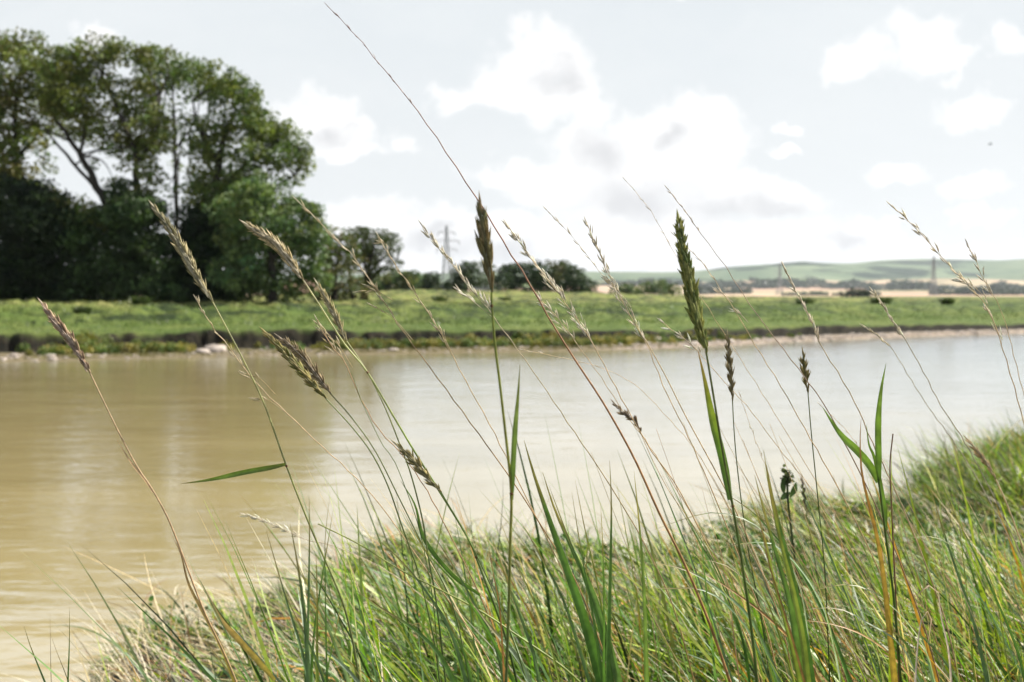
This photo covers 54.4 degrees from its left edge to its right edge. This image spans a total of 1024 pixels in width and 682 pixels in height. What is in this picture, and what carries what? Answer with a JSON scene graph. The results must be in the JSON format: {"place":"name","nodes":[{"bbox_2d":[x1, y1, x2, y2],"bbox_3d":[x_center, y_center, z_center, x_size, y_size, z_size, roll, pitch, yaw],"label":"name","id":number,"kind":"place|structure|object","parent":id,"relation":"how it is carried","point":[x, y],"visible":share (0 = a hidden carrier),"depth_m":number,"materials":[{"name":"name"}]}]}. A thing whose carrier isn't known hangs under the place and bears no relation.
{"place":"outdoors","nodes":[
{"label":"outdoors","id":0,"kind":"place"},
{"bbox_2d":[0,333,1023,681],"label":"river water","id":1,"kind":"structure","parent":0,"point":[72,481],"depth_m":15.31,"materials":[{"name":"beige liquid"}]},
{"bbox_2d":[0,288,1023,361],"bbox_3d":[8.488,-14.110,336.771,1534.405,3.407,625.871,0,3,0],"label":"bank","id":2,"kind":"structure","parent":0,"point":[247,338],"depth_m":51.01,"materials":[{"name":"green plant"}]},
{"bbox_2d":[0,26,72,205],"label":"tall tree","id":3,"kind":"object","parent":2,"relation":"on","point":[15,88],"visible":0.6,"depth_m":58.84,"materials":[{"name":"green plant"}]},
{"bbox_2d":[0,171,96,301],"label":"undergrowth thicket","id":4,"kind":"object","parent":2,"relation":"on","point":[28,262],"visible":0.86,"depth_m":55.20,"materials":[{"name":"green plant"}]},
{"bbox_2d":[68,306,95,313],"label":"grass tussock","id":5,"kind":"object","parent":2,"relation":"on","point":[84,309],"depth_m":46.77,"materials":[{"name":"green plant"}]},
{"bbox_2d":[31,30,182,298],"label":"tall tree","id":6,"kind":"object","parent":2,"relation":"on","point":[80,83],"visible":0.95,"depth_m":56.00,"materials":[{"name":"green plant"}]},
{"bbox_2d":[44,176,193,302],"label":"undergrowth thicket","id":7,"kind":"object","parent":2,"relation":"on","point":[118,268],"visible":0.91,"depth_m":54.80,"materials":[{"name":"green plant"}]},
{"bbox_2d":[127,296,157,304],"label":"grass tussock","id":8,"kind":"object","parent":2,"relation":"on","point":[137,300],"depth_m":49.67,"materials":[{"name":"green plant"}]},
{"bbox_2d":[130,43,231,233],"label":"tall tree","id":9,"kind":"object","parent":2,"relation":"on","point":[179,74],"visible":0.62,"depth_m":59.10,"materials":[{"name":"green plant"}]},
{"bbox_2d":[162,201,264,302],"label":"undergrowth thicket","id":10,"kind":"object","parent":2,"relation":"on","point":[196,230],"visible":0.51,"depth_m":55.86,"materials":[{"name":"green plant"}]},
{"bbox_2d":[204,344,226,352],"bbox_3d":[-11.493,0.369,38.578,0.871,0.512,0.800,1,3,12],"label":"boulder","id":11,"kind":"object","parent":2,"relation":"on","point":[214,348],"visible":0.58,"depth_m":38.36,"materials":[{"name":"stone"}]},
{"bbox_2d":[177,58,316,268],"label":"tall tree","id":12,"kind":"object","parent":2,"relation":"on","point":[260,129],"visible":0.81,"depth_m":57.02,"materials":[{"name":"green plant"}]},
{"bbox_2d":[202,169,336,302],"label":"broadleaf tree","id":13,"kind":"object","parent":2,"relation":"on","point":[255,201],"visible":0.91,"depth_m":53.47,"materials":[{"name":"green plant"}]},
{"bbox_2d":[307,223,375,300],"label":"broadleaf tree","id":14,"kind":"object","parent":2,"relation":"on","point":[340,266],"visible":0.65,"depth_m":61.47,"materials":[{"name":"green plant"}]},
{"bbox_2d":[345,226,404,299],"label":"round tree","id":15,"kind":"object","parent":2,"relation":"on","point":[369,249],"visible":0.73,"depth_m":63.47,"materials":[{"name":"green plant"}]},
{"bbox_2d":[355,270,439,291],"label":"hedgerow","id":16,"kind":"object","parent":2,"relation":"on","point":[388,281],"visible":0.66,"depth_m":148.55,"materials":[{"name":"green plant"}]},
{"bbox_2d":[16,328,801,358],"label":"marsh plants","id":17,"kind":"object","parent":2,"relation":"on","point":[132,347],"visible":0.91,"depth_m":40.77,"materials":[{"name":"green plant"}]},
{"bbox_2d":[420,271,441,289],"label":"bush","id":18,"kind":"object","parent":2,"relation":"on","point":[433,282],"visible":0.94,"depth_m":119.67,"materials":[{"name":"green plant"}]},
{"bbox_2d":[436,226,457,289],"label":"electricity pylon","id":19,"kind":"object","parent":2,"relation":"on","point":[444,259],"visible":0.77,"depth_m":636.77,"materials":[{"name":"metal"}]},
{"bbox_2d":[441,260,484,290],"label":"bush","id":20,"kind":"object","parent":2,"relation":"on","point":[466,270],"visible":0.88,"depth_m":114.63,"materials":[{"name":"green plant"}]},
{"bbox_2d":[475,260,498,290],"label":"bush","id":21,"kind":"object","parent":2,"relation":"on","point":[485,280],"visible":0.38,"depth_m":124.68,"materials":[{"name":"green plant"}]},
{"bbox_2d":[0,329,1023,360],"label":"shore stones","id":22,"kind":"object","parent":2,"relation":"on","point":[694,343],"visible":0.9,"depth_m":46.93,"materials":[{"name":"grey stone"}]},
{"bbox_2d":[493,259,555,291],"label":"bush","id":23,"kind":"object","parent":2,"relation":"on","point":[533,276],"visible":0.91,"depth_m":109.08,"materials":[{"name":"green plant"}]},
{"bbox_2d":[541,259,575,291],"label":"bush","id":24,"kind":"object","parent":2,"relation":"on","point":[559,267],"visible":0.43,"depth_m":111.17,"materials":[{"name":"green plant"}]},
{"bbox_2d":[557,263,599,292],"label":"bush","id":25,"kind":"object","parent":2,"relation":"on","point":[571,283],"visible":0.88,"depth_m":107.48,"materials":[{"name":"green plant"}]},
{"bbox_2d":[608,282,636,293],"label":"willow bush","id":26,"kind":"object","parent":2,"relation":"on","point":[627,288],"visible":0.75,"depth_m":168.28,"materials":[{"name":"green plant"}]},
{"bbox_2d":[632,279,682,294],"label":"willow bush","id":27,"kind":"object","parent":2,"relation":"on","point":[665,286],"visible":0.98,"depth_m":164.28,"materials":[{"name":"green plant"}]},
{"bbox_2d":[837,288,871,296],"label":"tree clump","id":28,"kind":"object","parent":2,"relation":"on","point":[857,292],"visible":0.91,"depth_m":328.26,"materials":[{"name":"green plant"}]},
{"bbox_2d":[867,296,896,303],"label":"grass tussock","id":29,"kind":"object","parent":2,"relation":"on","point":[887,300],"depth_m":77.58,"materials":[{"name":"green plant"}]},
{"bbox_2d":[0,0,1023,274],"label":"sky","id":30,"kind":"structure","parent":0,"point":[785,131],"materials":[{"name":"white"}]},
{"bbox_2d":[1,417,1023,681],"bbox_3d":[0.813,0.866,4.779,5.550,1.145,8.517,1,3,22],"label":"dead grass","id":31,"kind":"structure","parent":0,"point":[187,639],"depth_m":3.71,"materials":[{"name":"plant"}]},
{"bbox_2d":[72,407,1023,681],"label":"bank","id":32,"kind":"structure","parent":0,"point":[115,676],"depth_m":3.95,"materials":[{"name":"green plant"}]},
{"bbox_2d":[24,607,69,681],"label":"grass tuft","id":33,"kind":"object","parent":32,"relation":"on","point":[67,676],"visible":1,"depth_m":1.37,"materials":[{"name":"plant"}]},
{"bbox_2d":[37,297,275,681],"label":"meadow plant","id":34,"kind":"object","parent":32,"relation":"on","point":[65,333],"visible":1,"depth_m":1.42,"materials":[{"name":"plant"}]},
{"bbox_2d":[149,201,360,681],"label":"meadow plant","id":35,"kind":"object","parent":32,"relation":"on","point":[183,251],"visible":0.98,"depth_m":1.39,"materials":[{"name":"green plant"}]},
{"bbox_2d":[266,496,359,681],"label":"grass tuft","id":36,"kind":"object","parent":32,"relation":"on","point":[308,671],"visible":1,"depth_m":1.16,"materials":[{"name":"green plant"}]},
{"bbox_2d":[193,294,498,681],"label":"meadow plant","id":37,"kind":"object","parent":32,"relation":"on","point":[203,312],"visible":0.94,"depth_m":1.47,"materials":[{"name":"plant"}]},
{"bbox_2d":[260,327,440,681],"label":"meadow plant","id":38,"kind":"object","parent":32,"relation":"on","point":[302,372],"visible":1,"depth_m":1.33,"materials":[{"name":"green plant"}]},
{"bbox_2d":[239,513,479,666],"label":"meadow plant","id":39,"kind":"object","parent":32,"relation":"on","point":[263,520],"visible":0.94,"depth_m":1.90,"materials":[{"name":"plant"}]},
{"bbox_2d":[274,333,469,681],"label":"meadow plant","id":40,"kind":"object","parent":32,"relation":"on","point":[306,362],"visible":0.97,"depth_m":1.36,"materials":[{"name":"green plant"}]},
{"bbox_2d":[240,220,517,681],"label":"meadow plant","id":41,"kind":"object","parent":32,"relation":"on","point":[276,245],"visible":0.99,"depth_m":1.35,"materials":[{"name":"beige plant"}]},
{"bbox_2d":[314,278,446,681],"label":"meadow plant","id":42,"kind":"object","parent":32,"relation":"on","point":[337,322],"visible":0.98,"depth_m":1.37,"materials":[{"name":"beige plant"}]},
{"bbox_2d":[312,315,511,672],"bbox_3d":[-0.086,0.490,1.473,0.402,1.062,0.010,0,3,-8],"label":"meadow plant","id":43,"kind":"object","parent":32,"relation":"on","point":[321,330],"visible":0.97,"depth_m":1.44,"materials":[{"name":"plant"}]},
{"bbox_2d":[351,372,479,671],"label":"meadow plant","id":44,"kind":"object","parent":32,"relation":"on","point":[444,566],"visible":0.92,"depth_m":1.42,"materials":[{"name":"green plant"}]},
{"bbox_2d":[293,197,602,650],"bbox_3d":[-0.016,0.414,1.480,0.594,1.241,0.021,-1,3,-13],"label":"meadow plant","id":45,"kind":"object","parent":32,"relation":"on","point":[337,240],"visible":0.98,"depth_m":1.43,"materials":[{"name":"plant"}]},
{"bbox_2d":[318,523,580,681],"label":"meadow plant","id":46,"kind":"object","parent":32,"relation":"on","point":[547,655],"visible":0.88,"depth_m":1.31,"materials":[{"name":"green plant"}]},
{"bbox_2d":[391,440,525,680],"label":"meadow plant","id":47,"kind":"object","parent":32,"relation":"on","point":[416,463],"visible":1,"depth_m":1.25,"materials":[{"name":"green plant"}]},
{"bbox_2d":[357,507,560,681],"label":"grass tuft","id":48,"kind":"object","parent":32,"relation":"on","point":[486,624],"visible":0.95,"depth_m":1.25,"materials":[{"name":"plant"}]},
{"bbox_2d":[374,232,565,577],"bbox_3d":[0.016,0.439,1.494,0.439,1.198,0.026,-1,3,-13],"label":"meadow plant","id":49,"kind":"object","parent":32,"relation":"on","point":[409,285],"visible":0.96,"depth_m":1.44,"materials":[{"name":"plant"}]},
{"bbox_2d":[474,193,519,681],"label":"meadow plant","id":50,"kind":"object","parent":32,"relation":"on","point":[484,244],"visible":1,"depth_m":0.98,"materials":[{"name":"green plant"}]},
{"bbox_2d":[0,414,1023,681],"bbox_3d":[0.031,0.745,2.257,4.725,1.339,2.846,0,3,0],"label":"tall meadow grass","id":51,"kind":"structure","parent":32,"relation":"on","point":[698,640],"depth_m":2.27,"materials":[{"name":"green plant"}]},
{"bbox_2d":[324,2,730,681],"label":"meadow plant","id":52,"kind":"object","parent":32,"relation":"on","point":[594,390],"visible":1,"depth_m":1.27,"materials":[{"name":"plant"}]},
{"bbox_2d":[418,220,694,681],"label":"meadow plant","id":53,"kind":"object","parent":32,"relation":"on","point":[442,251],"visible":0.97,"depth_m":1.46,"materials":[{"name":"plant"}]},
{"bbox_2d":[520,441,622,681],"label":"grass tuft","id":54,"kind":"object","parent":32,"relation":"on","point":[596,608],"visible":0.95,"depth_m":1.23,"materials":[{"name":"green plant"}]},
{"bbox_2d":[600,460,648,681],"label":"grass tuft","id":55,"kind":"object","parent":32,"relation":"on","point":[646,662],"visible":1,"depth_m":1.20,"materials":[{"name":"green plant"}]},
{"bbox_2d":[502,220,759,681],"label":"meadow plant","id":56,"kind":"object","parent":32,"relation":"on","point":[515,237],"visible":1,"depth_m":1.43,"materials":[{"name":"plant"}]},
{"bbox_2d":[591,452,680,681],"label":"bare stalk","id":57,"kind":"object","parent":32,"relation":"on","point":[641,584],"visible":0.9,"depth_m":1.59,"materials":[{"name":"plant"}]},
{"bbox_2d":[533,291,758,665],"bbox_3d":[0.273,0.455,1.585,0.502,1.070,0.017,-1,3,-16],"label":"meadow plant","id":58,"kind":"object","parent":32,"relation":"on","point":[556,313],"visible":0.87,"depth_m":1.52,"materials":[{"name":"plant"}]},
{"bbox_2d":[520,349,789,680],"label":"meadow plant","id":59,"kind":"object","parent":32,"relation":"on","point":[714,480],"visible":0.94,"depth_m":1.67,"materials":[{"name":"plant"}]},
{"bbox_2d":[543,206,776,667],"bbox_3d":[0.261,0.375,1.447,0.436,1.135,0.026,0,3,-8],"label":"meadow plant","id":60,"kind":"object","parent":32,"relation":"on","point":[594,242],"visible":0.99,"depth_m":1.41,"materials":[{"name":"plant"}]},
{"bbox_2d":[610,398,761,681],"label":"meadow plant","id":61,"kind":"object","parent":32,"relation":"on","point":[626,414],"visible":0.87,"depth_m":1.51,"materials":[{"name":"plant"}]},
{"bbox_2d":[656,429,725,655],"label":"bare stalk","id":62,"kind":"object","parent":32,"relation":"on","point":[696,550],"visible":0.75,"depth_m":1.46,"materials":[{"name":"plant"}]},
{"bbox_2d":[673,210,757,681],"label":"meadow plant","id":63,"kind":"object","parent":32,"relation":"on","point":[694,310],"visible":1,"depth_m":1.12,"materials":[{"name":"green plant"}]},
{"bbox_2d":[645,339,793,674],"bbox_3d":[0.352,0.478,1.509,0.318,0.966,0.010,-1,3,-11],"label":"meadow plant","id":64,"kind":"object","parent":32,"relation":"on","point":[734,507],"visible":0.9,"depth_m":1.49,"materials":[{"name":"plant"}]},
{"bbox_2d":[683,423,772,681],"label":"bare stalk","id":65,"kind":"object","parent":32,"relation":"on","point":[733,557],"visible":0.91,"depth_m":1.26,"materials":[{"name":"plant"}]},
{"bbox_2d":[649,512,840,681],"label":"grass tuft","id":66,"kind":"object","parent":32,"relation":"on","point":[754,626],"visible":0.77,"depth_m":1.30,"materials":[{"name":"green plant"}]},
{"bbox_2d":[724,330,769,675],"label":"meadow plant","id":67,"kind":"object","parent":32,"relation":"on","point":[728,365],"visible":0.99,"depth_m":1.49,"materials":[{"name":"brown plant"}]},
{"bbox_2d":[671,489,850,681],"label":"grass tuft","id":68,"kind":"object","parent":32,"relation":"on","point":[823,614],"visible":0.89,"depth_m":1.38,"materials":[{"name":"plant"}]},
{"bbox_2d":[623,178,913,677],"bbox_3d":[0.500,0.378,1.684,0.663,1.290,0.005,-1,3,-12],"label":"meadow plant","id":69,"kind":"object","parent":32,"relation":"on","point":[781,424],"visible":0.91,"depth_m":1.67,"materials":[{"name":"plant"}]},
{"bbox_2d":[742,450,815,681],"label":"grass tuft","id":70,"kind":"object","parent":32,"relation":"on","point":[798,642],"visible":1,"depth_m":1.15,"materials":[{"name":"plant"}]},
{"bbox_2d":[734,422,831,681],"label":"bare stalk","id":71,"kind":"object","parent":32,"relation":"on","point":[792,566],"visible":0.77,"depth_m":1.62,"materials":[{"name":"plant"}]},
{"bbox_2d":[720,429,845,675],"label":"bare stalk","id":72,"kind":"object","parent":32,"relation":"on","point":[796,575],"visible":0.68,"depth_m":1.67,"materials":[{"name":"plant"}]},
{"bbox_2d":[657,318,911,676],"bbox_3d":[0.526,0.492,1.659,0.676,1.067,0.016,-1,3,-25],"label":"meadow plant","id":73,"kind":"object","parent":32,"relation":"on","point":[680,336],"visible":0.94,"depth_m":1.56,"materials":[{"name":"plant"}]},
{"bbox_2d":[739,392,837,641],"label":"meadow plant","id":74,"kind":"object","parent":32,"relation":"on","point":[787,513],"visible":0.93,"depth_m":1.66,"materials":[{"name":"plant"}]},
{"bbox_2d":[670,231,909,681],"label":"meadow plant","id":75,"kind":"object","parent":32,"relation":"on","point":[717,291],"visible":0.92,"depth_m":1.44,"materials":[{"name":"plant"}]},
{"bbox_2d":[780,464,800,598],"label":"budding herb","id":76,"kind":"object","parent":32,"relation":"on","point":[786,480],"visible":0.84,"depth_m":2.22,"materials":[{"name":"green plant"}]},
{"bbox_2d":[734,461,869,679],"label":"bare stalk","id":77,"kind":"object","parent":32,"relation":"on","point":[815,583],"visible":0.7,"depth_m":1.78,"materials":[{"name":"plant"}]},
{"bbox_2d":[665,186,939,681],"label":"meadow plant","id":78,"kind":"object","parent":32,"relation":"on","point":[843,442],"visible":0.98,"depth_m":1.35,"materials":[{"name":"plant"}]},
{"bbox_2d":[770,425,856,681],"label":"bare stalk","id":79,"kind":"object","parent":32,"relation":"on","point":[821,565],"visible":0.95,"depth_m":1.74,"materials":[{"name":"plant"}]},
{"bbox_2d":[798,347,830,681],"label":"meadow plant","id":80,"kind":"object","parent":32,"relation":"on","point":[804,371],"visible":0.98,"depth_m":1.45,"materials":[{"name":"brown plant"}]},
{"bbox_2d":[799,476,832,680],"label":"meadow plant","id":81,"kind":"object","parent":32,"relation":"on","point":[803,491],"visible":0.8,"depth_m":2.32,"materials":[{"name":"green plant"}]},
{"bbox_2d":[690,536,990,681],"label":"grass tuft","id":82,"kind":"object","parent":32,"relation":"on","point":[912,661],"visible":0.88,"depth_m":1.29,"materials":[{"name":"plant"}]},
{"bbox_2d":[792,463,911,681],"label":"bare stalk","id":83,"kind":"object","parent":32,"relation":"on","point":[851,566],"visible":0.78,"depth_m":1.59,"materials":[{"name":"plant"}]},
{"bbox_2d":[779,436,926,681],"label":"bare stalk","id":84,"kind":"object","parent":32,"relation":"on","point":[851,558],"visible":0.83,"depth_m":1.60,"materials":[{"name":"plant"}]},
{"bbox_2d":[822,365,901,681],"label":"leafy shoot","id":85,"kind":"object","parent":32,"relation":"on","point":[875,469],"visible":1,"depth_m":1.29,"materials":[{"name":"green plant"}]},
{"bbox_2d":[781,262,959,680],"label":"meadow plant","id":86,"kind":"object","parent":32,"relation":"on","point":[816,330],"visible":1,"depth_m":1.39,"materials":[{"name":"plant"}]},
{"bbox_2d":[859,424,897,681],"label":"orange blade","id":87,"kind":"object","parent":32,"relation":"on","point":[892,661],"visible":1,"depth_m":1.28,"materials":[{"name":"plant"}]},
{"bbox_2d":[889,434,898,681],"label":"meadow plant","id":88,"kind":"object","parent":32,"relation":"on","point":[893,535],"visible":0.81,"depth_m":1.31,"materials":[{"name":"plant"}]},
{"bbox_2d":[817,402,1000,680],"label":"meadow plant","id":89,"kind":"object","parent":32,"relation":"on","point":[922,541],"visible":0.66,"depth_m":1.67,"materials":[{"name":"plant"}]},
{"bbox_2d":[890,501,945,681],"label":"bare stalk","id":90,"kind":"object","parent":32,"relation":"on","point":[920,597],"visible":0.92,"depth_m":1.72,"materials":[{"name":"plant"}]},
{"bbox_2d":[889,481,947,681],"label":"bare stalk","id":91,"kind":"object","parent":32,"relation":"on","point":[921,587],"visible":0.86,"depth_m":1.63,"materials":[{"name":"plant"}]},
{"bbox_2d":[914,611,931,681],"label":"dead leaf","id":92,"kind":"object","parent":32,"relation":"on","point":[915,677],"visible":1,"depth_m":1.25,"materials":[{"name":"plant"}]},
{"bbox_2d":[916,585,951,681],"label":"dead leaf","id":93,"kind":"object","parent":32,"relation":"on","point":[950,670],"visible":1,"depth_m":1.24,"materials":[{"name":"plant"}]},
{"bbox_2d":[882,459,994,681],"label":"bare stalk","id":94,"kind":"object","parent":32,"relation":"on","point":[943,567],"visible":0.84,"depth_m":1.44,"materials":[{"name":"plant"}]},
{"bbox_2d":[886,477,992,681],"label":"bare stalk","id":95,"kind":"object","parent":32,"relation":"on","point":[944,581],"visible":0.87,"depth_m":1.45,"materials":[{"name":"plant"}]},
{"bbox_2d":[859,323,1023,567],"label":"meadow plant","id":96,"kind":"object","parent":32,"relation":"on","point":[881,339],"visible":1,"depth_m":1.98,"materials":[{"name":"plant"}]},
{"bbox_2d":[869,287,1023,562],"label":"meadow plant","id":97,"kind":"object","parent":32,"relation":"on","point":[899,332],"visible":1,"depth_m":1.74,"materials":[{"name":"plant"}]},
{"bbox_2d":[886,201,1023,423],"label":"meadow plant","id":98,"kind":"object","parent":32,"relation":"on","point":[959,276],"visible":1,"depth_m":1.28,"materials":[{"name":"plant"}]},
{"bbox_2d":[897,487,1023,681],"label":"grass tuft","id":99,"kind":"object","parent":32,"relation":"on","point":[983,662],"visible":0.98,"depth_m":1.33,"materials":[{"name":"green plant"}]},
{"bbox_2d":[934,485,1017,656],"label":"bare stalk","id":100,"kind":"object","parent":32,"relation":"on","point":[980,580],"visible":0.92,"depth_m":1.33,"materials":[{"name":"plant"}]},
{"bbox_2d":[963,434,1023,552],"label":"meadow plant","id":101,"kind":"object","parent":32,"relation":"on","point":[978,454],"visible":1,"depth_m":1.77,"materials":[{"name":"plant"}]},
{"bbox_2d":[964,237,1023,393],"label":"meadow plant","id":102,"kind":"object","parent":32,"relation":"on","point":[973,256],"visible":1,"depth_m":1.61,"materials":[{"name":"plant"}]},
{"bbox_2d":[141,259,1023,295],"bbox_3d":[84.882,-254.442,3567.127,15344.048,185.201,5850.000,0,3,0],"label":"hills","id":103,"kind":"structure","parent":0,"point":[913,270],"depth_m":4191.03,"materials":[{"name":"green plant"}]},
{"bbox_2d":[269,277,1023,295],"bbox_3d":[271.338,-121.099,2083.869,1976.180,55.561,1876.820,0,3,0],"label":"woods","id":104,"kind":"object","parent":103,"relation":"on","point":[1001,288],"visible":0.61,"depth_m":2373.82,"materials":[{"name":"green plant"}]},
{"bbox_2d":[927,256,938,294],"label":"electricity pylon","id":105,"kind":"object","parent":103,"relation":"on","point":[934,273],"visible":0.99,"depth_m":1246.45,"materials":[{"name":"metal"}]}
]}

